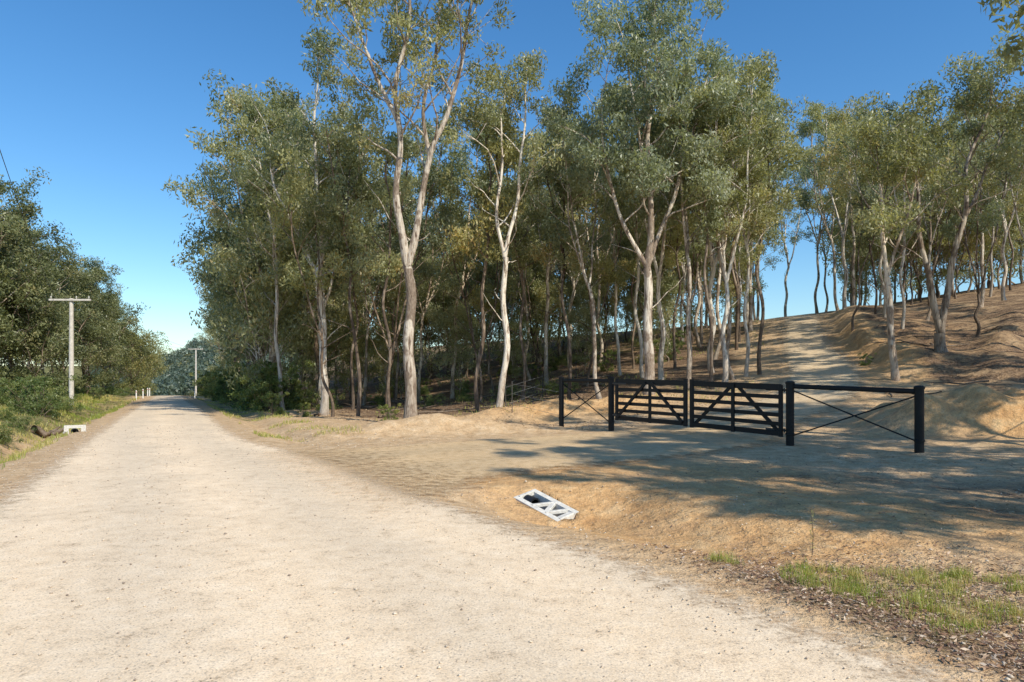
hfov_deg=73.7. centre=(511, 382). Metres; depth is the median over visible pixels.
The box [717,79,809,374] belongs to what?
eucalyptus tree
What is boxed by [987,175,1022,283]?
eucalyptus tree
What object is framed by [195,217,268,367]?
eucalyptus tree
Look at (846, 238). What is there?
eucalyptus tree
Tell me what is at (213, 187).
eucalyptus tree
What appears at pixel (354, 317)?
eucalyptus tree
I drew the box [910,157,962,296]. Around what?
eucalyptus tree
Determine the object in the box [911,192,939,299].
eucalyptus tree
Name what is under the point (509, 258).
eucalyptus tree
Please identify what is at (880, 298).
eucalyptus tree
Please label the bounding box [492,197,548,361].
eucalyptus tree
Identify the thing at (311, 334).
eucalyptus tree
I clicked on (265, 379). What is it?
shrub
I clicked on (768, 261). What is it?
eucalyptus tree
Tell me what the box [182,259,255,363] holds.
eucalyptus tree
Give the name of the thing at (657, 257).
eucalyptus tree
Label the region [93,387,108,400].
shrub
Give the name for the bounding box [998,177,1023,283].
eucalyptus tree
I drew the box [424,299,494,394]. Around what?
eucalyptus tree
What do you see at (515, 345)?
eucalyptus tree
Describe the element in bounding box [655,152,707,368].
eucalyptus tree
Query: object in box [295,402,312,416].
shrub
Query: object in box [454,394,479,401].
shrub
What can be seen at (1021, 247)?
eucalyptus tree
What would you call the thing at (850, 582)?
grass
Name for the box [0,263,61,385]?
eucalyptus tree
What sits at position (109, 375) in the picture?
eucalyptus tree
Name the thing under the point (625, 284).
eucalyptus tree
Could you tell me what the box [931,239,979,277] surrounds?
eucalyptus tree
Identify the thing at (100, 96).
sky
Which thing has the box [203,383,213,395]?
shrub
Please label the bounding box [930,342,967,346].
fallen branch
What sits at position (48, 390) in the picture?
shrub
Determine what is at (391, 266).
eucalyptus tree
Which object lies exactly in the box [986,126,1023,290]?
eucalyptus tree
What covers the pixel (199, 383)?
shrub
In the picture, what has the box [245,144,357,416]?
eucalyptus tree
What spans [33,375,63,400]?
shrub
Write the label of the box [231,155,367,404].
eucalyptus tree
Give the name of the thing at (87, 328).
eucalyptus tree
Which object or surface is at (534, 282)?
eucalyptus tree
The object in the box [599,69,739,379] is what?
eucalyptus tree
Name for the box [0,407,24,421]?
shrub
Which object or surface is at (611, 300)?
eucalyptus tree
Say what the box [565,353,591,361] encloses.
shrub
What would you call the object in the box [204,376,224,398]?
shrub
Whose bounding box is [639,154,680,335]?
eucalyptus tree
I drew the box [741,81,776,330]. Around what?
eucalyptus tree
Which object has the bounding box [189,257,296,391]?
eucalyptus tree
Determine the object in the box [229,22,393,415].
eucalyptus tree
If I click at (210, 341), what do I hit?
eucalyptus tree
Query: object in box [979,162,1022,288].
eucalyptus tree
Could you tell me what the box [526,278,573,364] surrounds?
eucalyptus tree
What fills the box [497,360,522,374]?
shrub
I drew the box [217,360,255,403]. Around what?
shrub
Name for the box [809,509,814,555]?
weed
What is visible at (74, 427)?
culvert headwall
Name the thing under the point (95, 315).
eucalyptus tree
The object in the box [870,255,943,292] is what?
eucalyptus tree
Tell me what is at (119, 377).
eucalyptus tree
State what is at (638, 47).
eucalyptus tree
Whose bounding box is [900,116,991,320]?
eucalyptus tree
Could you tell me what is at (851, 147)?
eucalyptus tree
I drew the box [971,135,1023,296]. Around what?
eucalyptus tree
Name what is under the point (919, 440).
gate post
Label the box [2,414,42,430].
shrub
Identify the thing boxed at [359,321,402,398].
eucalyptus tree
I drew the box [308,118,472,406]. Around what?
eucalyptus tree
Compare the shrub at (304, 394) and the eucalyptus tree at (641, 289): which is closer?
the shrub at (304, 394)
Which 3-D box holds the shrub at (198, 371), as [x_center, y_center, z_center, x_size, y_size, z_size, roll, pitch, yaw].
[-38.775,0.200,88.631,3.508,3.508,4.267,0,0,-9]
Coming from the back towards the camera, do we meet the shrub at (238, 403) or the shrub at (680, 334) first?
the shrub at (680, 334)
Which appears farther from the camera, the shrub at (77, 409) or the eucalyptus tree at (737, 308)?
the eucalyptus tree at (737, 308)
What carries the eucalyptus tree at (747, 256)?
on the ground at (972, 431)
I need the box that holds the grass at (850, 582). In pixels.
[0,320,1023,651]
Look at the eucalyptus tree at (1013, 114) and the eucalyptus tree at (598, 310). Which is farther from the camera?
the eucalyptus tree at (598, 310)
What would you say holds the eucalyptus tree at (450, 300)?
on the ground at (972, 431)
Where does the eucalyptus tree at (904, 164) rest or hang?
on the ground at (972, 431)
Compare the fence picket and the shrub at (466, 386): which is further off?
the shrub at (466, 386)
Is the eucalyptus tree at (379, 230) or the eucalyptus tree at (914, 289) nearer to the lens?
the eucalyptus tree at (379, 230)
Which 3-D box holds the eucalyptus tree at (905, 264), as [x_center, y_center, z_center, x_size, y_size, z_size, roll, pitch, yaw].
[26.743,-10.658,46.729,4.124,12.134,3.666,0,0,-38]
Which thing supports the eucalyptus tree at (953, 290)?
on the ground at (972, 431)
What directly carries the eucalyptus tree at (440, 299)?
on the ground at (972, 431)
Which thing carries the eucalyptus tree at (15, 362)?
on the ground at (972, 431)
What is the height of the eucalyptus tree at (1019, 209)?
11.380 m
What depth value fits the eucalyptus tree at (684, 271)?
52.68 m
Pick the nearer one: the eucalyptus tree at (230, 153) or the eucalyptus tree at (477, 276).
the eucalyptus tree at (230, 153)
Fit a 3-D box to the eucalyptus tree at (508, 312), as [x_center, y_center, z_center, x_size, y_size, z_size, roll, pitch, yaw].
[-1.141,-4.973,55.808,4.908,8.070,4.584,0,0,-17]
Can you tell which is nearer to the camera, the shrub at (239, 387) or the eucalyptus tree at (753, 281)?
the shrub at (239, 387)
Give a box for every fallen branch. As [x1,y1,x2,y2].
[31,425,63,437]
[338,403,375,408]
[365,399,404,404]
[391,398,425,402]
[417,407,464,413]
[447,403,494,409]
[574,382,604,385]
[886,339,928,346]
[923,376,988,384]
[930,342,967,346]
[968,347,1022,352]
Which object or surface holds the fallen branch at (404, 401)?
on the ground at (972, 431)
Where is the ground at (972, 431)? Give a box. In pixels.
[0,283,1023,681]
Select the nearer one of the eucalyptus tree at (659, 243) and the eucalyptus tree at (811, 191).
the eucalyptus tree at (659, 243)
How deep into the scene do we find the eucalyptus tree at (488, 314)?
46.92 m
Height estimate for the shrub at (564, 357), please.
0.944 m
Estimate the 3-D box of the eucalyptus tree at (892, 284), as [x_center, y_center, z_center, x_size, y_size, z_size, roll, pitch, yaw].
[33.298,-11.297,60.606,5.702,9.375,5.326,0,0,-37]
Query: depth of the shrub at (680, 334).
49.86 m
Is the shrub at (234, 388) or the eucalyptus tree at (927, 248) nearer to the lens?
the shrub at (234, 388)
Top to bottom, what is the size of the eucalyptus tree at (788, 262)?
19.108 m
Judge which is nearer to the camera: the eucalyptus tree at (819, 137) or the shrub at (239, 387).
the shrub at (239, 387)
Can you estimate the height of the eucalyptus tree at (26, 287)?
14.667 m
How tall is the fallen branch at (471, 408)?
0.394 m
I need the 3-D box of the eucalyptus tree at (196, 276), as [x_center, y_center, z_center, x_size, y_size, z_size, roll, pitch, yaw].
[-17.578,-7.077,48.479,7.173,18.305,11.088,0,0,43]
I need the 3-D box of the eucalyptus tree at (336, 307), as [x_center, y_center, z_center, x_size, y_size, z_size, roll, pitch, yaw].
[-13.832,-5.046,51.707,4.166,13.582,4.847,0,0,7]
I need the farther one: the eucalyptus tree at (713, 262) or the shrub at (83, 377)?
the shrub at (83, 377)
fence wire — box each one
[507,366,581,403]
[508,351,600,391]
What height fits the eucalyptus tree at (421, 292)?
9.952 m
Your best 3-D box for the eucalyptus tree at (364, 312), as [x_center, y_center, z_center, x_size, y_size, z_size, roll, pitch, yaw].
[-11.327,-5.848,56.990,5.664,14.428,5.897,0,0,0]
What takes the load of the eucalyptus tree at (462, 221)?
on the ground at (972, 431)
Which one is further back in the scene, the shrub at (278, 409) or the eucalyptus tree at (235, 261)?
the eucalyptus tree at (235, 261)
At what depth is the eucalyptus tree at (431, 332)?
71.72 m
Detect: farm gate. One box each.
[612,379,687,426]
[690,379,785,436]
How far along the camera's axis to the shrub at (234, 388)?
48.88 m
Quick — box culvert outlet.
[513,489,578,521]
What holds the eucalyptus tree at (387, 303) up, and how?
on the ground at (972, 431)
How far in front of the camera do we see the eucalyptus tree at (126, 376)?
110.08 m
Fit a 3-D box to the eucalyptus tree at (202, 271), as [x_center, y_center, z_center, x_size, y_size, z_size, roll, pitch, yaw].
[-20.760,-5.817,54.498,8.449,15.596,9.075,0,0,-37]
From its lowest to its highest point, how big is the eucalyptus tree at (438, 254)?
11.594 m
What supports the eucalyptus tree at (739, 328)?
on the ground at (972, 431)
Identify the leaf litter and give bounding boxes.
[310,371,1023,681]
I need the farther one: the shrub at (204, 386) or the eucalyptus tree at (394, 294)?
the shrub at (204, 386)
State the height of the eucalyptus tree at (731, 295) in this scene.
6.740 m
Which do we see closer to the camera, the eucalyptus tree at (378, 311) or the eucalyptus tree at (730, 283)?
the eucalyptus tree at (378, 311)
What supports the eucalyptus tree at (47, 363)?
on the ground at (972, 431)
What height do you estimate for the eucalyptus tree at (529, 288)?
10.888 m
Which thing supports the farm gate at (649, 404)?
attached to the gate post at (611, 421)
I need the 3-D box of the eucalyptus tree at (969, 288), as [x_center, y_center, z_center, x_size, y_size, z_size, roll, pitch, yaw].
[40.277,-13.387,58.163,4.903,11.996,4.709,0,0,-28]
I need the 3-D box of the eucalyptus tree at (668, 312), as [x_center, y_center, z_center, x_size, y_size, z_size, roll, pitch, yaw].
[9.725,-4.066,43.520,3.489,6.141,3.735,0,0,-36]
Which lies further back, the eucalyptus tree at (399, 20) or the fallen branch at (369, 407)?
the fallen branch at (369, 407)
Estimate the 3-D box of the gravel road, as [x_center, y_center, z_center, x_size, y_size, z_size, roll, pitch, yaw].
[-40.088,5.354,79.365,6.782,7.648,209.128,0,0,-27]
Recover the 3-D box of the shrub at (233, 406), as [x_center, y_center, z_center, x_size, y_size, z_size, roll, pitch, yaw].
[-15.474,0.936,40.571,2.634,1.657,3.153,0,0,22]
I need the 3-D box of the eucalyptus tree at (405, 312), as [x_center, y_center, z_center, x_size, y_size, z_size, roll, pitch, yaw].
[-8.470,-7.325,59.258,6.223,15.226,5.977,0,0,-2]
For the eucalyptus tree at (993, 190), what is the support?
on the ground at (972, 431)
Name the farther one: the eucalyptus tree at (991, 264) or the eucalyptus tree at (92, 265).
the eucalyptus tree at (92, 265)
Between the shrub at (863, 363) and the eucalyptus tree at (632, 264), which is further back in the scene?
the eucalyptus tree at (632, 264)
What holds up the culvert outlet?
on the ground at (972, 431)
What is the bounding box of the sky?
[0,0,1023,365]
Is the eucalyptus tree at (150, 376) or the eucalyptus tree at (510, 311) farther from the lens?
the eucalyptus tree at (150, 376)
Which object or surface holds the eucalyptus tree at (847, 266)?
on the ground at (972, 431)
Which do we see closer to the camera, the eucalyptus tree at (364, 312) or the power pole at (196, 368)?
the eucalyptus tree at (364, 312)
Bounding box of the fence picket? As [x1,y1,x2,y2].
[512,382,512,412]
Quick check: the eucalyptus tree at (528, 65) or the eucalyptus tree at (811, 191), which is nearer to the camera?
the eucalyptus tree at (528, 65)
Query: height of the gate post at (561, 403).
1.991 m
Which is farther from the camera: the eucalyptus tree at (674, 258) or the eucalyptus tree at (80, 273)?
the eucalyptus tree at (80, 273)
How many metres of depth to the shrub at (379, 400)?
42.47 m
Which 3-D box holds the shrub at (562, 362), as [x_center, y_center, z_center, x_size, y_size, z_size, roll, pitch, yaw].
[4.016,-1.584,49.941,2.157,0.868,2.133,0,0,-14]
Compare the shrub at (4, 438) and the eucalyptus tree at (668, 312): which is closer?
the shrub at (4, 438)
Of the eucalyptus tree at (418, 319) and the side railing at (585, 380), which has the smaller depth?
the side railing at (585, 380)
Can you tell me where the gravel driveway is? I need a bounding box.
[269,313,866,506]
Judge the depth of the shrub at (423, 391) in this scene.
47.80 m
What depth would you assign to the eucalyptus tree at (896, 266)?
56.45 m
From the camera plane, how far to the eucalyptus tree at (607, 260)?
55.24 m
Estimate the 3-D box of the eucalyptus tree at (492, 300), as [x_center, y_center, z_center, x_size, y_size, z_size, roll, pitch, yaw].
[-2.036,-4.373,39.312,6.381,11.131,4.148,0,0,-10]
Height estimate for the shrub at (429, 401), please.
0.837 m
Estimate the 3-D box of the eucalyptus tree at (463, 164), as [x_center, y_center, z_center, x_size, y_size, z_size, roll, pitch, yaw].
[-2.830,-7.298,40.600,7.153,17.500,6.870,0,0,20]
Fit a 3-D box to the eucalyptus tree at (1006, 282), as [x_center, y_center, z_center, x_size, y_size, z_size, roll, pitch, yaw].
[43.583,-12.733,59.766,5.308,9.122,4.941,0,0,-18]
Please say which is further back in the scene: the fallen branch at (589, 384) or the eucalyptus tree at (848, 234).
the eucalyptus tree at (848, 234)
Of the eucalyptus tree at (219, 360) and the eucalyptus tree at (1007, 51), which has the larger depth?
the eucalyptus tree at (219, 360)
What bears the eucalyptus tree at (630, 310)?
on the ground at (972, 431)
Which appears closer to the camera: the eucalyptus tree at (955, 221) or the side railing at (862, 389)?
the side railing at (862, 389)
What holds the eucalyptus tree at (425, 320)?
on the ground at (972, 431)
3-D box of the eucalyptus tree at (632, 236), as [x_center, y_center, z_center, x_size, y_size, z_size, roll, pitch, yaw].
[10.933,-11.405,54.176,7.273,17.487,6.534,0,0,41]
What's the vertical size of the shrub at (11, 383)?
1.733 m
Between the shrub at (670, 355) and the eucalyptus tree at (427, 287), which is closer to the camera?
the shrub at (670, 355)
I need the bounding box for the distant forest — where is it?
[79,337,380,395]
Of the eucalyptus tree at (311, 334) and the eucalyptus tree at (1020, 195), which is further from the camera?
the eucalyptus tree at (311, 334)
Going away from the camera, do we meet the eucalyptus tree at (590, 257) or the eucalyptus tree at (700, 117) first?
the eucalyptus tree at (700, 117)
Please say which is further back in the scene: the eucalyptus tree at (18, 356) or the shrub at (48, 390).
the eucalyptus tree at (18, 356)
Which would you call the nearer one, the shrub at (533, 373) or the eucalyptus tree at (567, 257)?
the eucalyptus tree at (567, 257)
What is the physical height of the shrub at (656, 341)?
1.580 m
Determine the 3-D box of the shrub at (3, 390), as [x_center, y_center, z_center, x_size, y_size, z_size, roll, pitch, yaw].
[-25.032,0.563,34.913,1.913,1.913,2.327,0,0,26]
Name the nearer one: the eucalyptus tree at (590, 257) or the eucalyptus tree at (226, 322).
the eucalyptus tree at (590, 257)
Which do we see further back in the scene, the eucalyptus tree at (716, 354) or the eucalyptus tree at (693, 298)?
the eucalyptus tree at (693, 298)
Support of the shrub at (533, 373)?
on the ground at (972, 431)
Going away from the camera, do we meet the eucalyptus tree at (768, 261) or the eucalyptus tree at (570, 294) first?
the eucalyptus tree at (570, 294)
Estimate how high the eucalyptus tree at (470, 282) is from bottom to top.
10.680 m
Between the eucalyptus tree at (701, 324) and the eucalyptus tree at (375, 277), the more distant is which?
the eucalyptus tree at (375, 277)
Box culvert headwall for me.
[60,425,85,435]
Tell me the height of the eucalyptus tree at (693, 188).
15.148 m
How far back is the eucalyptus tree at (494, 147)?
32.42 m
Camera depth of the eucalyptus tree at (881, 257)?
42.85 m
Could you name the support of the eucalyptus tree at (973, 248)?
on the ground at (972, 431)
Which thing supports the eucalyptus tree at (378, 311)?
on the ground at (972, 431)
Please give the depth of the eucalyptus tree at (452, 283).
59.24 m
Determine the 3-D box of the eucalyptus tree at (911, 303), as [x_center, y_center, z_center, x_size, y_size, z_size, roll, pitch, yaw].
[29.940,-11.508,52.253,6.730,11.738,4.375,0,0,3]
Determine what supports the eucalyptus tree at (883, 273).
on the ground at (972, 431)
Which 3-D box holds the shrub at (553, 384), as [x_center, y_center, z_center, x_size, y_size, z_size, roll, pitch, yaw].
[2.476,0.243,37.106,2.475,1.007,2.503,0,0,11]
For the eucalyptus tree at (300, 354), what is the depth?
49.99 m
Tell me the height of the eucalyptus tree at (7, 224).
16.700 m
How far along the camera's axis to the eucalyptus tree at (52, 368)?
91.97 m
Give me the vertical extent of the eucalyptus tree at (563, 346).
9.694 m
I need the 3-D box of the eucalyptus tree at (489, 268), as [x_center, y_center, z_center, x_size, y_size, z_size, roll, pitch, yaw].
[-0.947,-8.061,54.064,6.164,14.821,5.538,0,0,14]
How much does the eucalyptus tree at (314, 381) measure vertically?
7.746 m
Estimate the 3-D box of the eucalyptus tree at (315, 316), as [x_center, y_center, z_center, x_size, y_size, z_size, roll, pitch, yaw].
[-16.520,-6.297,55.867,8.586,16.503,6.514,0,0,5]
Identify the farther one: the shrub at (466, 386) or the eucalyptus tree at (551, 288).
the eucalyptus tree at (551, 288)
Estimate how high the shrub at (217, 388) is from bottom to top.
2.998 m
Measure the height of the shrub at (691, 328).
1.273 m
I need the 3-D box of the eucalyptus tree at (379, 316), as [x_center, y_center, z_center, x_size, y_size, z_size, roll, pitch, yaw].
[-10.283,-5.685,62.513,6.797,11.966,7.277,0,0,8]
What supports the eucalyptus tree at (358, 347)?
on the ground at (972, 431)
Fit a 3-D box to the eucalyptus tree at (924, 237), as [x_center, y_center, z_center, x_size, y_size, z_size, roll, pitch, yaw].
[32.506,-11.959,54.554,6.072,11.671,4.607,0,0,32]
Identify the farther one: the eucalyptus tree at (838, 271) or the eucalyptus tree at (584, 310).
the eucalyptus tree at (838, 271)
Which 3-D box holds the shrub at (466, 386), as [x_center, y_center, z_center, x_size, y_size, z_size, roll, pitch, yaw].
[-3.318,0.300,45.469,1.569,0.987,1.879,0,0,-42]
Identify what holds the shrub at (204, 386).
on the ground at (972, 431)
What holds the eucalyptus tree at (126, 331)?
on the ground at (972, 431)
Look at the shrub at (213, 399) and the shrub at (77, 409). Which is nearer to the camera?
the shrub at (77, 409)
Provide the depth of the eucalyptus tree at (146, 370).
93.08 m
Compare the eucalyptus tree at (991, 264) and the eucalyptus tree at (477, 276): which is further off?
the eucalyptus tree at (477, 276)
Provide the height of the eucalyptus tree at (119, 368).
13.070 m
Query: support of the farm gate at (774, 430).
attached to the gate post at (789, 433)
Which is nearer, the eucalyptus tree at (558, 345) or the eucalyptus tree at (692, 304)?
the eucalyptus tree at (558, 345)
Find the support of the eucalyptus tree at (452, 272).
on the ground at (972, 431)
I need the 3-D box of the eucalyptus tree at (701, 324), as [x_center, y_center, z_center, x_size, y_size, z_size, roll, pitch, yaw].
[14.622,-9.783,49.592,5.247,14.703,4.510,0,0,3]
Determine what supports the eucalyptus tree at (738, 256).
on the ground at (972, 431)
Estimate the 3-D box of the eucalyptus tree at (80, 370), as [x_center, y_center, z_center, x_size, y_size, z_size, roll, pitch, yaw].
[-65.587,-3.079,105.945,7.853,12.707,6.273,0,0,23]
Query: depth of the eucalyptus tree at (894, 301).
60.89 m
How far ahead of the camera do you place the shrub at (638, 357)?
44.04 m
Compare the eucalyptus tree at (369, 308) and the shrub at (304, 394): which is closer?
the shrub at (304, 394)
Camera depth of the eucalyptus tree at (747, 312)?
58.24 m
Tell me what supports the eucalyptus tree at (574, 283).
on the ground at (972, 431)
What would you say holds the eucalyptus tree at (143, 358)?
on the ground at (972, 431)
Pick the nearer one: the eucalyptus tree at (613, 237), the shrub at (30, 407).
the shrub at (30, 407)
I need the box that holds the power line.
[0,150,53,295]
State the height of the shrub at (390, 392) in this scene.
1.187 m
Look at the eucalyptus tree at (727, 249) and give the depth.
52.72 m
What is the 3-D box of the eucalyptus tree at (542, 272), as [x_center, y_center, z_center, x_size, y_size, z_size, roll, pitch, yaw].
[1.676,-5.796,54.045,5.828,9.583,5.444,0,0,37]
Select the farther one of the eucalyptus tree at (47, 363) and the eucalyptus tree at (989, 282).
the eucalyptus tree at (47, 363)
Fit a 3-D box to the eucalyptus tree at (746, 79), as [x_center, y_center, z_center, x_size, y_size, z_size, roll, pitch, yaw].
[9.647,-7.016,30.932,5.576,14.922,6.207,0,0,-12]
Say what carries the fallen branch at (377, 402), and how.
on the ground at (972, 431)
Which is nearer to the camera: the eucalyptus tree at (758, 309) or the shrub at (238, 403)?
the shrub at (238, 403)
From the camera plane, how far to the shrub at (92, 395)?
62.66 m
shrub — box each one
[0,375,45,404]
[0,377,52,411]
[0,378,29,388]
[0,391,7,405]
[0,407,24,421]
[0,423,23,444]
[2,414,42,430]
[3,391,69,418]
[4,394,75,411]
[6,387,54,400]
[9,394,76,410]
[15,375,77,416]
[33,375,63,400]
[58,397,84,411]
[75,375,98,393]
[79,387,100,394]
[86,388,99,397]
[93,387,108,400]
[108,386,132,395]
[189,372,217,391]
[190,376,223,395]
[197,370,222,390]
[197,370,222,394]
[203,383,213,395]
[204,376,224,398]
[205,383,228,400]
[211,368,234,399]
[213,366,250,404]
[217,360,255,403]
[217,369,242,401]
[224,378,243,396]
[226,373,302,411]
[226,386,259,410]
[231,386,243,405]
[233,361,277,407]
[242,368,293,406]
[243,374,288,411]
[244,359,315,409]
[258,391,289,415]
[269,379,309,408]
[288,386,315,406]
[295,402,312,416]
[298,389,344,410]
[366,394,384,404]
[377,403,401,420]
[379,384,398,397]
[416,377,432,392]
[416,385,432,394]
[420,393,445,406]
[450,381,473,391]
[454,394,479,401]
[455,389,473,396]
[488,384,521,401]
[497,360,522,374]
[527,362,542,376]
[535,381,580,393]
[543,358,567,370]
[552,353,580,361]
[552,354,581,364]
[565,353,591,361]
[592,348,616,371]
[631,353,666,363]
[653,335,675,353]
[664,338,684,359]
[670,330,685,346]
[677,322,698,334]
[857,353,875,365]
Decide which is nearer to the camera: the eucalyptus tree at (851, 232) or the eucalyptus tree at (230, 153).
the eucalyptus tree at (230, 153)
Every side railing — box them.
[562,379,607,420]
[793,384,914,440]
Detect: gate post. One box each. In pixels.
[559,376,563,426]
[608,377,614,430]
[785,381,794,445]
[913,385,924,452]
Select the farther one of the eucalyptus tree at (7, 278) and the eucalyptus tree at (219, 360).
the eucalyptus tree at (219, 360)
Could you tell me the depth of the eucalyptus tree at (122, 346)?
90.14 m
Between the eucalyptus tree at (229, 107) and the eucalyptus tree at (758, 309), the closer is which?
the eucalyptus tree at (229, 107)
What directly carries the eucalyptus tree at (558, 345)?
on the ground at (972, 431)
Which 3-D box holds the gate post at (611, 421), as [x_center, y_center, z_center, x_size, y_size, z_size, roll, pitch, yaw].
[3.140,0.835,21.600,0.218,2.011,0.218,0,0,0]
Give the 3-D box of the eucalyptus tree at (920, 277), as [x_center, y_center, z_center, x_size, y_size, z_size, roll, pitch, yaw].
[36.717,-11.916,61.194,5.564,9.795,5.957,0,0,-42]
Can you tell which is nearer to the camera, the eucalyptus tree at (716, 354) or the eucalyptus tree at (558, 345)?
the eucalyptus tree at (716, 354)
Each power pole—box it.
[49,296,90,400]
[195,348,202,395]
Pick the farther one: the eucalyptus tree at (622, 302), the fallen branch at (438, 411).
the eucalyptus tree at (622, 302)
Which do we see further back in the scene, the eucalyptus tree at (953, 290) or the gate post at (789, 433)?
the eucalyptus tree at (953, 290)
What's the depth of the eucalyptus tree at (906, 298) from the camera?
65.61 m
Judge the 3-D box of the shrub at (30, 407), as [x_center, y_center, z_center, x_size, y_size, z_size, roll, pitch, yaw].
[-21.846,1.093,31.485,2.635,1.384,2.201,0,0,-37]
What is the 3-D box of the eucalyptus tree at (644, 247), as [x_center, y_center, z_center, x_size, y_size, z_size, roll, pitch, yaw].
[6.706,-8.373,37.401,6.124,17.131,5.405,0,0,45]
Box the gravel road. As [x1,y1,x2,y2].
[0,395,951,681]
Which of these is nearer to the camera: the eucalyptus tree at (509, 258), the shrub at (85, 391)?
the eucalyptus tree at (509, 258)
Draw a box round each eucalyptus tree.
[0,167,75,340]
[0,197,71,386]
[0,212,32,297]
[0,230,60,361]
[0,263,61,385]
[0,269,65,385]
[0,276,81,388]
[0,319,40,381]
[1,298,62,380]
[1,350,49,375]
[5,225,107,387]
[16,292,113,391]
[28,256,123,390]
[32,357,51,371]
[39,343,66,375]
[51,255,127,386]
[57,266,120,389]
[64,313,132,394]
[68,357,104,386]
[74,301,149,390]
[77,292,135,386]
[87,320,167,395]
[89,301,137,383]
[95,354,137,391]
[101,332,171,395]
[105,309,135,386]
[109,342,174,395]
[114,357,139,388]
[160,68,370,394]
[170,145,311,369]
[182,152,327,358]
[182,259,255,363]
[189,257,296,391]
[194,295,228,372]
[194,310,236,373]
[195,206,254,369]
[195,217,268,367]
[198,224,336,394]
[199,298,250,371]
[202,99,313,410]
[204,233,317,383]
[225,95,329,371]
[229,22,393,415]
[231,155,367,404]
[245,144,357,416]
[252,90,391,402]
[263,245,359,398]
[284,312,331,400]
[287,234,357,397]
[289,107,385,415]
[289,333,343,396]
[295,289,351,397]
[296,217,351,346]
[297,0,515,417]
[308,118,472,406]
[324,169,393,409]
[325,232,359,399]
[326,292,361,387]
[327,289,377,396]
[328,292,370,382]
[332,325,383,401]
[339,280,374,399]
[340,175,428,405]
[341,311,371,390]
[343,130,438,416]
[353,277,381,366]
[356,237,395,391]
[358,178,414,382]
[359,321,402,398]
[363,169,438,320]
[363,194,424,404]
[364,284,430,378]
[364,299,413,379]
[366,306,434,398]
[367,236,405,399]
[374,164,484,400]
[381,220,445,380]
[400,287,436,354]
[401,274,467,382]
[402,47,578,406]
[402,252,447,363]
[405,118,530,398]
[414,257,461,375]
[415,160,547,401]
[416,247,463,376]
[420,217,534,394]
[422,244,440,361]
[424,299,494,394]
[426,219,483,375]
[429,250,478,368]
[430,277,481,368]
[434,67,539,411]
[438,246,476,377]
[447,235,519,362]
[448,298,514,378]
[462,196,532,360]
[464,223,491,368]
[466,144,555,400]
[469,132,550,380]
[476,273,525,359]
[481,174,575,370]
[487,270,538,355]
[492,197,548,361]
[493,127,579,384]
[496,316,535,381]
[499,232,549,366]
[501,256,567,363]
[502,154,550,361]
[513,77,637,398]
[513,126,596,398]
[515,117,613,367]
[523,178,558,361]
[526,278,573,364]
[537,0,791,394]
[541,153,644,386]
[541,224,581,352]
[544,160,596,359]
[551,255,583,349]
[552,275,603,351]
[557,122,666,368]
[560,303,609,371]
[564,239,601,352]
[566,274,609,359]
[570,170,625,357]
[574,81,675,377]
[574,163,611,337]
[578,160,636,375]
[579,172,617,348]
[579,216,601,338]
[588,265,632,347]
[596,230,634,340]
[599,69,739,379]
[601,221,647,339]
[607,234,652,334]
[610,180,667,368]
[610,192,691,316]
[615,173,643,309]
[619,233,682,339]
[619,292,643,349]
[621,46,728,387]
[631,228,726,331]
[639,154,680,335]
[640,271,693,361]
[641,78,737,347]
[644,45,769,372]
[645,165,731,343]
[652,236,731,336]
[653,90,761,388]
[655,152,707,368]
[655,153,694,340]
[660,74,759,379]
[664,48,801,381]
[671,252,726,321]
[680,211,747,343]
[692,241,741,319]
[698,87,810,376]
[704,238,720,326]
[706,74,793,359]
[706,140,763,349]
[707,161,731,327]
[714,234,755,322]
[714,250,756,325]
[715,236,760,314]
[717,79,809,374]
[718,139,745,341]
[719,203,778,312]
[727,142,784,335]
[731,192,797,320]
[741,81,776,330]
[742,86,784,322]
[756,223,777,319]
[769,158,817,316]
[772,116,857,312]
[777,102,856,310]
[792,160,839,311]
[799,97,883,309]
[805,158,871,305]
[807,108,871,305]
[810,199,869,302]
[811,91,1023,380]
[826,126,931,331]
[829,202,878,305]
[829,219,859,304]
[830,135,894,313]
[834,150,878,304]
[837,234,892,304]
[844,29,1023,352]
[844,106,912,316]
[846,177,914,305]
[849,220,918,295]
[851,175,947,304]
[857,100,955,328]
[868,245,900,299]
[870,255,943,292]
[872,218,941,296]
[878,179,932,294]
[879,192,916,300]
[884,161,954,300]
[887,200,959,299]
[891,179,955,301]
[893,184,912,302]
[894,131,987,305]
[896,200,970,297]
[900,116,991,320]
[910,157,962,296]
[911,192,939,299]
[923,101,1023,336]
[924,177,992,298]
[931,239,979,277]
[932,137,979,296]
[937,94,1007,307]
[944,181,1011,291]
[945,210,1009,292]
[957,195,1023,289]
[958,102,1023,300]
[962,176,998,291]
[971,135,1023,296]
[977,0,1023,78]
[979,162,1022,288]
[980,119,1023,242]
[983,174,1012,287]
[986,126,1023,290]
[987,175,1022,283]
[988,185,1022,285]
[995,207,1023,278]
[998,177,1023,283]
[1006,173,1023,217]
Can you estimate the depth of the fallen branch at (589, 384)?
38.30 m
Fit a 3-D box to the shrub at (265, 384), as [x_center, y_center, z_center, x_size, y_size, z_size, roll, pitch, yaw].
[-12.824,0.615,35.970,2.066,2.066,2.513,0,0,6]
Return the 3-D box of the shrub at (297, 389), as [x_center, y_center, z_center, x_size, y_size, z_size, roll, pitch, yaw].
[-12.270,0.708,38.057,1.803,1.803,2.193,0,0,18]
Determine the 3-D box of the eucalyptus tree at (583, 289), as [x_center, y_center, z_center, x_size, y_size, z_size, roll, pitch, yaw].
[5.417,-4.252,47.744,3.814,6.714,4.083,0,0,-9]
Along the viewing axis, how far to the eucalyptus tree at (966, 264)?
62.35 m

